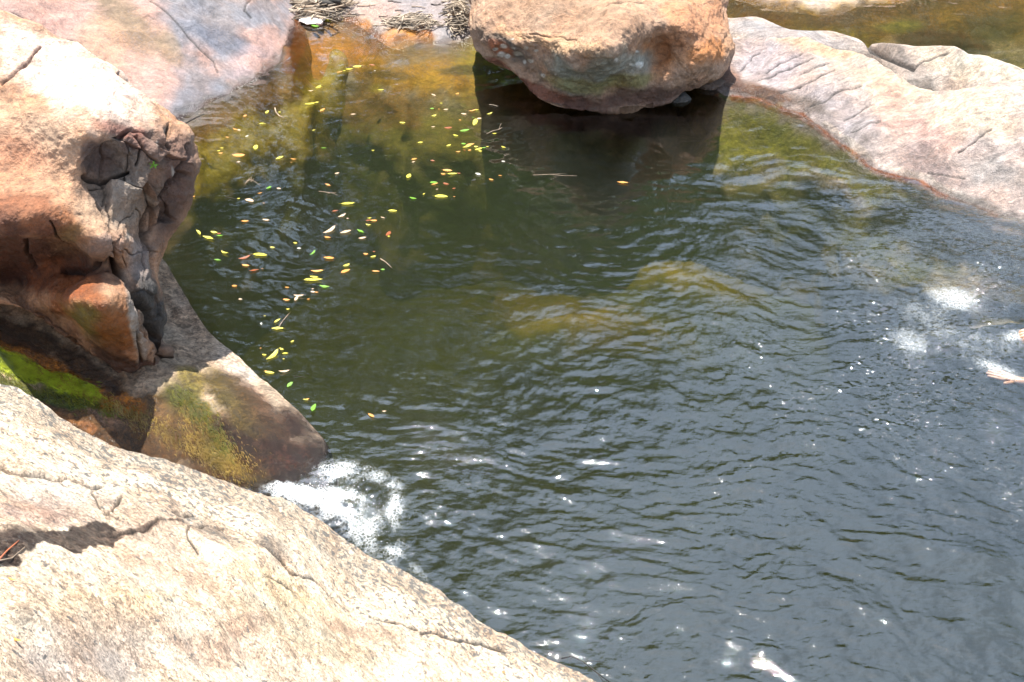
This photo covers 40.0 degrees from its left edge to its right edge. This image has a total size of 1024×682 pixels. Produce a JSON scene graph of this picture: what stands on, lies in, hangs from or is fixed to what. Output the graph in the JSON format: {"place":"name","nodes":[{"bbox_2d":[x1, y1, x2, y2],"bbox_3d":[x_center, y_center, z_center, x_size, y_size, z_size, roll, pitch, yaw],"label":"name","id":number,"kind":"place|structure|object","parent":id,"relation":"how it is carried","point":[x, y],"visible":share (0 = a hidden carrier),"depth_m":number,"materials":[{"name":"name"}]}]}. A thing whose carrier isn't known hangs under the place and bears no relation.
{"place":"outdoors","nodes":[
{"label":"outdoors","id":0,"kind":"place"},
{"bbox_2d":[232,68,1023,681],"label":"water","id":1,"kind":"structure","parent":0,"point":[648,462],"depth_m":8.35,"materials":[{"name":"liquid"}]},
{"bbox_2d":[0,0,348,350],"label":"rock slab","id":2,"kind":"object","parent":1,"relation":"on","point":[225,66],"visible":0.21,"depth_m":9.03,"materials":[{"name":"pink stone"}]},
{"bbox_2d":[0,258,352,543],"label":"rock spur","id":3,"kind":"structure","parent":1,"relation":"on","point":[279,433],"depth_m":6.12,"materials":[{"name":"stone"}]},
{"bbox_2d":[0,347,106,404],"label":"algae","id":4,"kind":"object","parent":3,"relation":"attached to","point":[5,362],"visible":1,"depth_m":6.12,"materials":[{"name":"green plant"}]},
{"bbox_2d":[0,10,200,373],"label":"boulder","id":5,"kind":"object","parent":3,"relation":"on","point":[94,208],"visible":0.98,"depth_m":5.95,"materials":[{"name":"beige stone"}]},
{"bbox_2d":[0,369,236,464],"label":"algae","id":6,"kind":"object","parent":3,"relation":"on","point":[104,410],"visible":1,"depth_m":6.04,"materials":[{"name":"green plant"}]},
{"bbox_2d":[24,357,265,489],"bbox_3d":[-1.547,0.301,6.157,1.192,0.361,0.403,16,39,21],"label":"algae","id":7,"kind":"object","parent":3,"relation":"on","point":[99,401],"visible":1,"depth_m":6.01,"materials":[{"name":"green plant"}]},
{"bbox_2d":[0,384,595,681],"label":"rock slab","id":8,"kind":"object","parent":1,"relation":"on","point":[235,583],"visible":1,"depth_m":3.63,"materials":[{"name":"stone"}]},
{"bbox_2d":[0,540,18,558],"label":"twig","id":9,"kind":"object","parent":8,"relation":"on","point":[5,552],"visible":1,"depth_m":2.75,"materials":[{"name":"brown wood"}]},
{"bbox_2d":[0,547,24,560],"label":"twig","id":10,"kind":"object","parent":8,"relation":"on","point":[13,556],"visible":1,"depth_m":2.75,"materials":[{"name":"beige wood"}]},
{"bbox_2d":[561,656,608,681],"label":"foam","id":11,"kind":"object","parent":8,"relation":"on","point":[586,664],"visible":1,"depth_m":5.00,"materials":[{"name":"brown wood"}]},
{"bbox_2d":[301,0,661,299],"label":"water","id":12,"kind":"structure","parent":1,"relation":"on","point":[520,219],"depth_m":9.42,"materials":[{"name":"green liquid"}]},
{"bbox_2d":[299,16,324,24],"bbox_3d":[-1.410,-2.266,9.908,0.194,0.032,0.177,0,36,0],"label":"stone","id":13,"kind":"object","parent":12,"relation":"on","point":[308,21],"visible":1,"depth_m":9.87,"materials":[{"name":"white stone"}]},
{"bbox_2d":[315,20,322,25],"bbox_3d":[-1.352,-2.231,9.857,0.060,0.040,0.052,0,36,0],"label":"stone","id":14,"kind":"object","parent":13,"relation":"on","point":[319,22],"visible":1,"depth_m":9.84,"materials":[{"name":"white stone"}]},
{"bbox_2d":[381,10,441,30],"bbox_3d":[-0.697,-2.212,9.718,0.434,0.073,0.276,0,36,0],"label":"driftwood","id":15,"kind":"object","parent":12,"relation":"on","point":[413,20],"visible":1,"depth_m":9.69,"materials":[{"name":"beige wood"}]},
{"bbox_2d":[438,0,470,36],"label":"driftwood","id":16,"kind":"object","parent":12,"relation":"on","point":[456,9],"visible":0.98,"depth_m":9.70,"materials":[{"name":"beige wood"}]},
{"bbox_2d":[649,36,1023,333],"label":"rock ridge","id":17,"kind":"object","parent":1,"relation":"on","point":[829,185],"visible":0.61,"depth_m":8.44,"materials":[{"name":"stone"}]},
{"bbox_2d":[698,79,725,91],"bbox_3d":[1.289,-1.648,9.056,0.217,0.083,0.127,0,36,0],"label":"stone","id":18,"kind":"object","parent":17,"relation":"on","point":[712,86],"visible":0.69,"depth_m":9.01,"materials":[{"name":"grey stone"}]},
{"bbox_2d":[656,16,1023,254],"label":"rock hump","id":19,"kind":"object","parent":1,"relation":"on","point":[938,68],"visible":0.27,"depth_m":9.16,"materials":[{"name":"stone"}]},
{"bbox_2d":[727,0,1023,68],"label":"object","id":20,"kind":"structure","parent":1,"relation":"on","point":[994,29],"depth_m":10.17,"materials":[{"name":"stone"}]},
{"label":"water","id":21,"kind":"structure","parent":0,"visible":0},
{"bbox_2d":[267,348,278,358],"bbox_3d":[-1.133,0.062,6.707,0.026,0.008,0.105,21,45,25],"label":"leaf","id":22,"kind":"object","parent":21,"relation":"on","point":[275,352],"visible":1,"depth_m":6.71,"materials":[{"name":"yellow plant"}]},
{"bbox_2d":[289,0,360,24],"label":"driftwood","id":23,"kind":"object","parent":21,"relation":"on","point":[319,15],"visible":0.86,"depth_m":9.92,"materials":[{"name":"beige wood"}]},
{"bbox_2d":[300,0,346,7],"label":"branch","id":24,"kind":"object","parent":23,"relation":"on","point":[313,5],"visible":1,"depth_m":9.92,"materials":[{"name":"beige wood"}]},
{"bbox_2d":[318,0,332,6],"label":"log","id":25,"kind":"object","parent":23,"relation":"on","point":[327,2],"visible":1,"depth_m":9.93,"materials":[{"name":"grey wood"}]},
{"bbox_2d":[305,0,352,11],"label":"branch","id":26,"kind":"object","parent":23,"relation":"on","point":[344,4],"visible":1,"depth_m":9.92,"materials":[{"name":"beige wood"}]},
{"bbox_2d":[329,0,340,3],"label":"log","id":27,"kind":"object","parent":23,"relation":"on","point":[337,1],"visible":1,"depth_m":9.95,"materials":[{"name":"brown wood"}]},
{"bbox_2d":[323,224,337,232],"bbox_3d":[-0.980,-0.605,7.622,0.027,0.008,0.110,25,45,31],"label":"leaf","id":28,"kind":"object","parent":21,"relation":"on","point":[331,228],"visible":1,"depth_m":7.62,"materials":[{"name":"white plant"}]},
{"bbox_2d":[274,464,400,552],"bbox_3d":[-0.591,0.703,5.805,1.027,0.039,0.545,29,45,34],"label":"foam","id":29,"kind":"object","parent":21,"relation":"on","point":[298,493],"visible":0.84,"depth_m":5.87,"materials":[{"name":"white"}]},
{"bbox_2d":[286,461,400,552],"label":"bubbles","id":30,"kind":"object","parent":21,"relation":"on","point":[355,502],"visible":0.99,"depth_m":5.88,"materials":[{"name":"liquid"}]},
{"bbox_2d":[468,0,734,114],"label":"boulder","id":31,"kind":"object","parent":21,"relation":"on","point":[609,57],"visible":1,"depth_m":8.61,"materials":[{"name":"beige stone"}]},
{"bbox_2d":[670,91,690,107],"bbox_3d":[1.061,-1.529,8.912,0.151,0.105,0.108,0,36,0],"label":"stone","id":32,"kind":"object","parent":21,"relation":"in","point":[683,99],"visible":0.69,"depth_m":8.88,"materials":[{"name":"grey stone"}]}
]}

